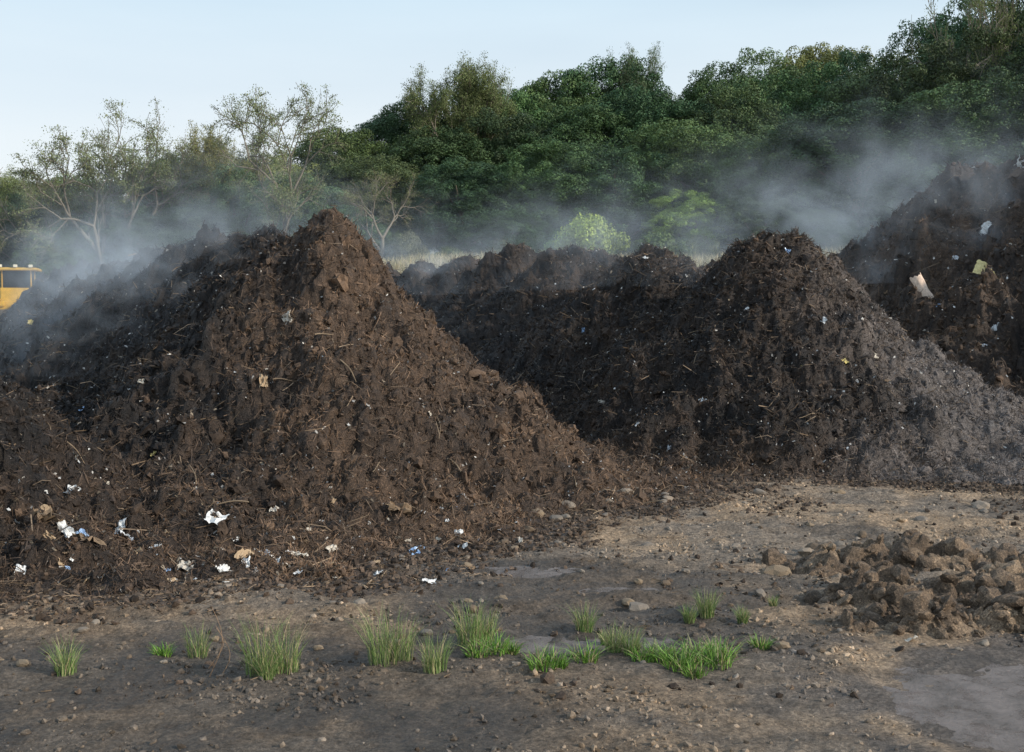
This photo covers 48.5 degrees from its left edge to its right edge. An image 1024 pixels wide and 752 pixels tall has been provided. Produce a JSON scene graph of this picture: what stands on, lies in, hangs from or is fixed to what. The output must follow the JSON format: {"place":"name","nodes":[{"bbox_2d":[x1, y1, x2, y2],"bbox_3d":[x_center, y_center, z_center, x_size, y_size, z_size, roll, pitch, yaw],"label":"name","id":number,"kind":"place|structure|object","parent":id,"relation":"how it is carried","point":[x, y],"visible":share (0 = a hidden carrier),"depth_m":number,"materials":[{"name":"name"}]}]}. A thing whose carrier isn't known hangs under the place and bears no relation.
{"place":"outdoors","nodes":[
{"label":"outdoors","id":0,"kind":"place"},
{"bbox_2d":[0,241,1023,751],"bbox_3d":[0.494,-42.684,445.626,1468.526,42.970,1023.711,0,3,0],"label":"ground","id":1,"kind":"structure","parent":0,"point":[436,707],"depth_m":8.62,"materials":[{"name":"soil"}]},
{"bbox_2d":[0,264,41,315],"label":"wheel loader","id":2,"kind":"object","parent":1,"relation":"on","point":[16,281],"visible":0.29,"depth_m":64.05,"materials":[{"name":"yellow paint"}]},
{"bbox_2d":[0,192,48,280],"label":"tree","id":3,"kind":"object","parent":1,"relation":"on","point":[15,203],"visible":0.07,"depth_m":85.82,"materials":[{"name":"green plant"}]},
{"bbox_2d":[0,164,49,210],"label":"tree","id":4,"kind":"object","parent":1,"relation":"on","point":[7,186],"visible":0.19,"depth_m":86.25,"materials":[{"name":"green plant"}]},
{"bbox_2d":[0,202,86,286],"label":"tree","id":5,"kind":"object","parent":1,"relation":"on","point":[8,225],"visible":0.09,"depth_m":81.20,"materials":[{"name":"green plant"}]},
{"bbox_2d":[0,167,93,259],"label":"tree","id":6,"kind":"object","parent":1,"relation":"on","point":[17,219],"visible":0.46,"depth_m":79.78,"materials":[{"name":"green plant"}]},
{"bbox_2d":[7,214,118,278],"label":"tree","id":7,"kind":"object","parent":1,"relation":"on","point":[69,256],"visible":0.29,"depth_m":77.89,"materials":[{"name":"green plant"}]},
{"bbox_2d":[40,633,88,675],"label":"grass tuft","id":8,"kind":"object","parent":1,"relation":"on","point":[64,665],"visible":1,"depth_m":8.23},
{"bbox_2d":[29,171,123,222],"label":"tree","id":9,"kind":"object","parent":1,"relation":"on","point":[61,178],"visible":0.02,"depth_m":89.53,"materials":[{"name":"green plant"}]},
{"bbox_2d":[44,177,158,255],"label":"tree","id":10,"kind":"object","parent":1,"relation":"on","point":[144,200],"visible":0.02,"depth_m":83.49,"materials":[{"name":"green plant"}]},
{"bbox_2d":[56,199,165,264],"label":"tree","id":11,"kind":"object","parent":1,"relation":"on","point":[113,224],"visible":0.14,"depth_m":79.30,"materials":[{"name":"green plant"}]},
{"bbox_2d":[5,96,223,263],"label":"tree","id":12,"kind":"object","parent":1,"relation":"on","point":[135,174],"visible":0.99,"depth_m":78.12,"materials":[{"name":"green plant"}]},
{"bbox_2d":[140,641,176,657],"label":"grass tuft","id":13,"kind":"object","parent":1,"relation":"on","point":[166,652],"visible":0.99,"depth_m":8.75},
{"bbox_2d":[112,204,244,261],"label":"tree","id":14,"kind":"object","parent":1,"relation":"on","point":[161,236],"visible":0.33,"depth_m":77.95,"materials":[{"name":"green plant"}]},
{"bbox_2d":[121,157,255,239],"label":"tree","id":15,"kind":"object","parent":1,"relation":"on","point":[151,196],"visible":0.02,"depth_m":85.08,"materials":[{"name":"green plant"}]},
{"bbox_2d":[179,620,214,658],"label":"grass tuft","id":16,"kind":"object","parent":1,"relation":"on","point":[202,644],"visible":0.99,"depth_m":8.74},
{"bbox_2d":[163,119,274,228],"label":"tree","id":17,"kind":"object","parent":1,"relation":"on","point":[207,149],"visible":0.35,"depth_m":84.04,"materials":[{"name":"green plant"}]},
{"bbox_2d":[167,162,289,236],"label":"tree","id":18,"kind":"object","parent":1,"relation":"on","point":[218,194],"visible":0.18,"depth_m":82.26,"materials":[{"name":"green plant"}]},
{"bbox_2d":[218,609,298,678],"bbox_3d":[-1.802,1.929,8.193,0.672,0.474,0.633,-3,4,-41],"label":"grass tuft","id":19,"kind":"object","parent":1,"relation":"on","point":[252,671],"visible":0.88,"depth_m":8.18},
{"bbox_2d":[247,652,280,679],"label":"grass tuft","id":20,"kind":"object","parent":1,"relation":"on","point":[270,676],"visible":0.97,"depth_m":8.09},
{"bbox_2d":[203,81,353,233],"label":"tree","id":21,"kind":"object","parent":1,"relation":"on","point":[291,202],"visible":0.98,"depth_m":76.57,"materials":[{"name":"green plant"}]},
{"bbox_2d":[253,618,313,674],"bbox_3d":[-1.613,1.961,8.298,0.488,0.411,0.579,1,3,15],"label":"grass tuft","id":22,"kind":"object","parent":1,"relation":"on","point":[286,667],"visible":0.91,"depth_m":8.27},
{"bbox_2d":[224,171,359,234],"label":"tree","id":23,"kind":"object","parent":1,"relation":"on","point":[308,206],"visible":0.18,"depth_m":81.71,"materials":[{"name":"green plant"}]},
{"bbox_2d":[258,149,329,215],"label":"tree","id":24,"kind":"object","parent":1,"relation":"on","point":[275,162],"visible":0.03,"depth_m":89.96,"materials":[{"name":"green plant"}]},
{"bbox_2d":[290,204,391,256],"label":"tree","id":25,"kind":"object","parent":1,"relation":"on","point":[361,220],"visible":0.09,"depth_m":79.13,"materials":[{"name":"green plant"}]},
{"bbox_2d":[284,124,415,213],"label":"tree","id":26,"kind":"object","parent":1,"relation":"on","point":[366,149],"visible":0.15,"depth_m":91.31,"materials":[{"name":"green plant"}]},
{"bbox_2d":[0,203,718,599],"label":"compost windrow","id":27,"kind":"object","parent":1,"relation":"on","point":[212,413],"visible":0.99,"depth_m":15.21,"materials":[{"name":"soil"}]},
{"bbox_2d":[33,508,62,521],"bbox_3d":[-4.794,1.431,11.700,0.383,0.168,0.232,5,-19,43],"label":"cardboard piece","id":28,"kind":"object","parent":27,"relation":"on","point":[47,516],"visible":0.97,"depth_m":11.63,"materials":[{"name":"cardboard"}]},
{"bbox_2d":[311,116,427,180],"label":"tree","id":29,"kind":"object","parent":1,"relation":"on","point":[361,126],"visible":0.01,"depth_m":98.63,"materials":[{"name":"green plant"}]},
{"bbox_2d":[329,169,434,260],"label":"tree","id":30,"kind":"object","parent":1,"relation":"on","point":[357,193],"visible":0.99,"depth_m":78.33,"materials":[{"name":"green plant"}]},
{"bbox_2d":[351,602,422,666],"bbox_3d":[-0.932,1.907,8.433,0.663,0.470,0.691,0,3,0],"label":"grass tuft","id":31,"kind":"object","parent":1,"relation":"on","point":[379,656],"visible":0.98,"depth_m":8.44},
{"bbox_2d":[332,152,451,251],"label":"tree","id":32,"kind":"object","parent":1,"relation":"on","point":[378,165],"visible":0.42,"depth_m":84.44,"materials":[{"name":"green plant"}]},
{"bbox_2d":[376,612,431,662],"bbox_3d":[-0.804,1.931,8.546,0.498,0.414,0.463,0,3,0],"label":"grass tuft","id":33,"kind":"object","parent":1,"relation":"on","point":[407,656],"visible":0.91,"depth_m":8.51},
{"bbox_2d":[386,229,429,264],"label":"bush","id":34,"kind":"object","parent":1,"relation":"on","point":[410,242],"visible":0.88,"depth_m":76.51,"materials":[{"name":"green plant"}]},
{"bbox_2d":[356,98,486,248],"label":"tree","id":35,"kind":"object","parent":1,"relation":"on","point":[386,121],"visible":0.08,"depth_m":96.28,"materials":[{"name":"green plant"}]},
{"bbox_2d":[404,624,460,674],"bbox_3d":[-0.577,1.987,8.266,0.484,0.345,0.454,-2,4,-38],"label":"grass tuft","id":36,"kind":"object","parent":1,"relation":"on","point":[436,663],"visible":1,"depth_m":8.25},
{"bbox_2d":[384,124,507,253],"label":"tree","id":37,"kind":"object","parent":1,"relation":"on","point":[438,146],"visible":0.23,"depth_m":89.16,"materials":[{"name":"green plant"}]},
{"bbox_2d":[396,52,518,249],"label":"tree","id":38,"kind":"object","parent":1,"relation":"on","point":[471,96],"visible":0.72,"depth_m":93.60,"materials":[{"name":"green plant"}]},
{"bbox_2d":[397,156,530,254],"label":"tree","id":39,"kind":"object","parent":1,"relation":"on","point":[464,199],"visible":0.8,"depth_m":81.11,"materials":[{"name":"green plant"}]},
{"bbox_2d":[443,595,499,646],"bbox_3d":[-0.350,1.917,8.954,0.525,0.402,0.561,-2,3,-26],"label":"grass tuft","id":40,"kind":"object","parent":1,"relation":"on","point":[465,634],"visible":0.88,"depth_m":8.92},
{"bbox_2d":[456,637,502,657],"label":"grass tuft","id":41,"kind":"object","parent":1,"relation":"on","point":[480,651],"visible":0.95,"depth_m":8.61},
{"bbox_2d":[464,604,505,645],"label":"grass tuft","id":42,"kind":"object","parent":1,"relation":"on","point":[489,630],"visible":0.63,"depth_m":9.05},
{"bbox_2d":[464,629,517,655],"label":"grass tuft","id":43,"kind":"object","parent":1,"relation":"on","point":[501,650],"visible":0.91,"depth_m":8.73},
{"bbox_2d":[442,88,546,244],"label":"tree","id":44,"kind":"object","parent":1,"relation":"on","point":[522,101],"visible":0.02,"depth_m":102.06,"materials":[{"name":"green plant"}]},
{"bbox_2d":[483,234,512,255],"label":"bush","id":45,"kind":"object","parent":1,"relation":"on","point":[497,247],"visible":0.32,"depth_m":77.94,"materials":[{"name":"green plant"}]},
{"bbox_2d":[460,208,553,255],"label":"tree","id":46,"kind":"object","parent":1,"relation":"on","point":[514,229],"visible":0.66,"depth_m":78.71,"materials":[{"name":"green plant"}]},
{"bbox_2d":[0,474,1023,706],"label":"compost crumbs","id":47,"kind":"object","parent":1,"relation":"on","point":[545,678],"visible":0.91,"depth_m":11.90,"materials":[{"name":"soil"}]},
{"bbox_2d":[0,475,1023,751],"bbox_3d":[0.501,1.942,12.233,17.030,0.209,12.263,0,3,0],"label":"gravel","id":48,"kind":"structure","parent":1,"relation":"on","point":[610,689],"depth_m":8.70,"materials":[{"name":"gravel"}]},
{"bbox_2d":[453,106,572,245],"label":"tree","id":49,"kind":"object","parent":1,"relation":"on","point":[504,140],"visible":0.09,"depth_m":91.27,"materials":[{"name":"green plant"}]},
{"bbox_2d":[466,566,578,578],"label":"puddle","id":50,"kind":"object","parent":1,"relation":"on","point":[528,572],"visible":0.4,"depth_m":11.74,"materials":[{"name":"liquid"}]},
{"bbox_2d":[515,643,576,671],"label":"grass tuft","id":51,"kind":"object","parent":1,"relation":"on","point":[538,664],"visible":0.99,"depth_m":8.26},
{"bbox_2d":[533,228,564,252],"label":"bush","id":52,"kind":"object","parent":1,"relation":"on","point":[539,247],"visible":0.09,"depth_m":75.58,"materials":[{"name":"green plant"}]},
{"bbox_2d":[534,646,574,668],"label":"grass tuft","id":53,"kind":"object","parent":1,"relation":"on","point":[563,664],"visible":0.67,"depth_m":8.35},
{"bbox_2d":[477,137,633,253],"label":"tree","id":54,"kind":"object","parent":1,"relation":"on","point":[542,175],"visible":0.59,"depth_m":81.89,"materials":[{"name":"green plant"}]},
{"bbox_2d":[510,69,605,131],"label":"tree","id":55,"kind":"object","parent":1,"relation":"on","point":[537,90],"visible":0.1,"depth_m":105.98,"materials":[{"name":"green plant"}]},
{"bbox_2d":[508,635,626,654],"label":"puddle","id":56,"kind":"object","parent":1,"relation":"on","point":[529,640],"visible":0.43,"depth_m":9.12,"materials":[{"name":"liquid"}]},
{"bbox_2d":[507,101,660,242],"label":"tree","id":57,"kind":"object","parent":1,"relation":"on","point":[593,118],"visible":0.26,"depth_m":90.25,"materials":[{"name":"green plant"}]},
{"bbox_2d":[564,599,604,632],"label":"grass tuft","id":58,"kind":"object","parent":1,"relation":"on","point":[584,626],"visible":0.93,"depth_m":9.39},
{"bbox_2d":[551,635,619,663],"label":"grass tuft","id":59,"kind":"object","parent":1,"relation":"on","point":[586,657],"visible":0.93,"depth_m":8.56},
{"bbox_2d":[552,212,630,252],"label":"bush","id":60,"kind":"object","parent":1,"relation":"on","point":[591,231],"visible":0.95,"depth_m":69.80,"materials":[{"name":"green plant"}]},
{"bbox_2d":[542,53,664,126],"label":"tree","id":61,"kind":"object","parent":1,"relation":"on","point":[609,69],"visible":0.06,"depth_m":106.90,"materials":[{"name":"green plant"}]},
{"bbox_2d":[382,245,842,273],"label":"dry grass","id":62,"kind":"structure","parent":1,"relation":"on","point":[407,261],"depth_m":67.50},
{"bbox_2d":[594,621,633,652],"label":"grass tuft","id":63,"kind":"object","parent":1,"relation":"on","point":[614,646],"visible":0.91,"depth_m":8.85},
{"bbox_2d":[547,145,684,248],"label":"tree","id":64,"kind":"object","parent":1,"relation":"on","point":[630,186],"visible":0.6,"depth_m":81.70,"materials":[{"name":"green plant"}]},
{"bbox_2d":[599,40,666,124],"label":"tree","id":65,"kind":"object","parent":1,"relation":"on","point":[625,75],"visible":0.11,"depth_m":108.92,"materials":[{"name":"green plant"}]},
{"bbox_2d":[617,622,648,656],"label":"grass tuft","id":66,"kind":"object","parent":1,"relation":"on","point":[635,642],"visible":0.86,"depth_m":8.75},
{"bbox_2d":[625,641,669,662],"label":"grass tuft","id":67,"kind":"object","parent":1,"relation":"on","point":[646,658],"visible":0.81,"depth_m":8.61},
{"bbox_2d":[582,82,730,243],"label":"tree","id":68,"kind":"object","parent":1,"relation":"on","point":[638,109],"visible":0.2,"depth_m":92.42,"materials":[{"name":"green plant"}]},
{"bbox_2d":[637,633,686,664],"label":"grass tuft","id":69,"kind":"object","parent":1,"relation":"on","point":[659,659],"visible":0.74,"depth_m":8.64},
{"bbox_2d":[633,231,692,256],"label":"bush","id":70,"kind":"object","parent":1,"relation":"on","point":[665,239],"visible":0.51,"depth_m":76.56,"materials":[{"name":"green plant"}]},
{"bbox_2d":[649,639,718,673],"bbox_3d":[1.251,2.067,8.477,0.681,0.232,0.562,-2,4,-33],"label":"grass tuft","id":71,"kind":"object","parent":1,"relation":"on","point":[673,662],"visible":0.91,"depth_m":8.45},
{"bbox_2d":[632,189,739,257],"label":"tree","id":72,"kind":"object","parent":1,"relation":"on","point":[687,217],"visible":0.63,"depth_m":78.89,"materials":[{"name":"green plant"}]},
{"bbox_2d":[615,117,761,251],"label":"tree","id":73,"kind":"object","parent":1,"relation":"on","point":[676,143],"visible":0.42,"depth_m":84.87,"materials":[{"name":"green plant"}]},
{"bbox_2d":[678,603,698,623],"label":"grass tuft","id":74,"kind":"object","parent":1,"relation":"on","point":[690,618],"visible":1,"depth_m":9.60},
{"bbox_2d":[661,633,723,662],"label":"grass tuft","id":75,"kind":"object","parent":1,"relation":"on","point":[692,650],"visible":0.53,"depth_m":8.70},
{"bbox_2d":[673,653,718,679],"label":"grass tuft","id":76,"kind":"object","parent":1,"relation":"on","point":[699,674],"visible":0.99,"depth_m":8.30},
{"bbox_2d":[686,233,721,257],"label":"bush","id":77,"kind":"object","parent":1,"relation":"on","point":[697,246],"visible":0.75,"depth_m":77.64,"materials":[{"name":"green plant"}]},
{"bbox_2d":[386,226,1023,485],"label":"compost windrow","id":78,"kind":"object","parent":1,"relation":"on","point":[767,372],"visible":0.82,"depth_m":20.93,"materials":[{"name":"soil"}]},
{"bbox_2d":[691,586,725,618],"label":"grass tuft","id":79,"kind":"object","parent":1,"relation":"on","point":[708,611],"visible":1,"depth_m":9.69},
{"bbox_2d":[680,637,744,670],"bbox_3d":[1.504,2.059,8.525,0.628,0.238,0.557,0,3,0],"label":"grass tuft","id":80,"kind":"object","parent":1,"relation":"on","point":[722,658],"visible":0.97,"depth_m":8.52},
{"bbox_2d":[693,634,744,657],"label":"grass tuft","id":81,"kind":"object","parent":1,"relation":"on","point":[725,647],"visible":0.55,"depth_m":8.75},
{"bbox_2d":[680,61,759,256],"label":"tree","id":82,"kind":"object","parent":1,"relation":"on","point":[702,86],"visible":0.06,"depth_m":111.59,"materials":[{"name":"green plant"}]},
{"bbox_2d":[674,83,807,249],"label":"tree","id":83,"kind":"object","parent":1,"relation":"on","point":[746,120],"visible":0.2,"depth_m":91.16,"materials":[{"name":"green plant"}]},
{"bbox_2d":[699,194,797,254],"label":"tree","id":84,"kind":"object","parent":1,"relation":"on","point":[741,214],"visible":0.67,"depth_m":77.37,"materials":[{"name":"green plant"}]},
{"bbox_2d":[743,631,778,649],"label":"grass tuft","id":85,"kind":"object","parent":1,"relation":"on","point":[762,644],"visible":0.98,"depth_m":8.96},
{"bbox_2d":[713,46,823,251],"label":"tree","id":86,"kind":"object","parent":1,"relation":"on","point":[751,60],"visible":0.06,"depth_m":112.11,"materials":[{"name":"green plant"}]},
{"bbox_2d":[700,123,845,242],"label":"tree","id":87,"kind":"object","parent":1,"relation":"on","point":[753,188],"visible":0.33,"depth_m":81.98,"materials":[{"name":"green plant"}]},
{"bbox_2d":[761,565,791,576],"bbox_3d":[2.651,1.983,11.421,0.305,0.185,0.215,-8,8,8],"label":"stone","id":88,"kind":"object","parent":1,"relation":"on","point":[778,570],"visible":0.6,"depth_m":11.37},
{"bbox_2d":[726,59,856,212],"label":"tree","id":89,"kind":"object","parent":1,"relation":"on","point":[798,104],"visible":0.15,"depth_m":94.46,"materials":[{"name":"green plant"}]},
{"bbox_2d":[768,207,860,251],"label":"tree","id":90,"kind":"object","parent":1,"relation":"on","point":[805,219],"visible":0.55,"depth_m":75.61,"materials":[{"name":"plant"}]},
{"bbox_2d":[767,41,879,113],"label":"tree","id":91,"kind":"object","parent":1,"relation":"on","point":[807,53],"visible":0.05,"depth_m":115.41,"materials":[{"name":"green plant"}]},
{"bbox_2d":[756,97,961,240],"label":"tree","id":92,"kind":"object","parent":1,"relation":"on","point":[864,128],"visible":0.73,"depth_m":77.95,"materials":[{"name":"green plant"}]},
{"bbox_2d":[818,48,911,219],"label":"tree","id":93,"kind":"object","parent":1,"relation":"on","point":[846,56],"visible":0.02,"depth_m":107.46,"materials":[{"name":"green plant"}]},
{"bbox_2d":[708,528,1023,577],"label":"dirt mound","id":94,"kind":"object","parent":1,"relation":"on","point":[912,551],"visible":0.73,"depth_m":11.77,"materials":[{"name":"soil"}]},
{"bbox_2d":[801,56,936,230],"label":"tree","id":95,"kind":"object","parent":1,"relation":"on","point":[856,85],"visible":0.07,"depth_m":91.22,"materials":[{"name":"green plant"}]},
{"bbox_2d":[799,564,1015,617],"bbox_3d":[3.553,1.949,10.337,2.036,0.526,1.338,0,3,0],"label":"dirt mound","id":96,"kind":"object","parent":1,"relation":"on","point":[881,590],"visible":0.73,"depth_m":10.13,"materials":[{"name":"soil"}]},
{"bbox_2d":[825,152,1023,413],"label":"compost windrow","id":97,"kind":"object","parent":1,"relation":"on","point":[964,315],"visible":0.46,"depth_m":28.11,"materials":[{"name":"soil"}]},
{"bbox_2d":[910,273,933,297],"bbox_3d":[9.776,-2.014,26.942,0.325,0.925,0.152,-22,-11,-15],"label":"cardboard piece","id":98,"kind":"object","parent":97,"relation":"on","point":[919,282],"visible":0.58,"depth_m":26.93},
{"bbox_2d":[869,14,988,108],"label":"tree","id":99,"kind":"object","parent":1,"relation":"on","point":[916,33],"visible":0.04,"depth_m":101.25,"materials":[{"name":"green plant"}]},
{"bbox_2d":[839,586,1023,639],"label":"dirt mound","id":100,"kind":"object","parent":1,"relation":"on","point":[922,615],"visible":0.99,"depth_m":9.41,"materials":[{"name":"soil"}]},
{"bbox_2d":[846,77,1023,231],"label":"tree","id":101,"kind":"object","parent":1,"relation":"on","point":[953,141],"visible":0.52,"depth_m":75.51,"materials":[{"name":"green plant"}]},
{"bbox_2d":[860,26,1023,225],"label":"tree","id":102,"kind":"object","parent":1,"relation":"on","point":[941,72],"visible":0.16,"depth_m":88.28,"materials":[{"name":"green plant"}]},
{"bbox_2d":[882,663,1023,751],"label":"puddle","id":103,"kind":"object","parent":1,"relation":"on","point":[986,710],"visible":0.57,"depth_m":7.79,"materials":[{"name":"liquid"}]},
{"bbox_2d":[894,0,1023,106],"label":"tree","id":104,"kind":"object","parent":1,"relation":"on","point":[979,5],"visible":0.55,"depth_m":89.40,"materials":[{"name":"green plant"}]},
{"bbox_2d":[915,557,1023,593],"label":"dirt mound","id":105,"kind":"object","parent":1,"relation":"on","point":[1000,574],"visible":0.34,"depth_m":10.39,"materials":[{"name":"soil"}]},
{"bbox_2d":[925,0,1018,76],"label":"tree","id":106,"kind":"object","parent":1,"relation":"on","point":[961,6],"visible":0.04,"depth_m":102.19,"materials":[{"name":"green plant"}]},
{"bbox_2d":[949,65,1023,166],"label":"tree","id":107,"kind":"object","parent":1,"relation":"on","point":[1015,78],"visible":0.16,"depth_m":77.22,"materials":[{"name":"green plant"}]},
{"bbox_2d":[961,27,1023,111],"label":"tree","id":108,"kind":"object","parent":1,"relation":"on","point":[1010,66],"visible":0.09,"depth_m":87.68,"materials":[{"name":"green plant"}]},
{"bbox_2d":[986,0,1023,95],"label":"tree","id":109,"kind":"object","parent":1,"relation":"on","point":[1020,17],"visible":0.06,"depth_m":97.17,"materials":[{"name":"green plant"}]},
{"bbox_2d":[0,0,1023,198],"label":"sky","id":110,"kind":"structure","parent":0,"point":[60,59],"materials":[{"name":"blue"}]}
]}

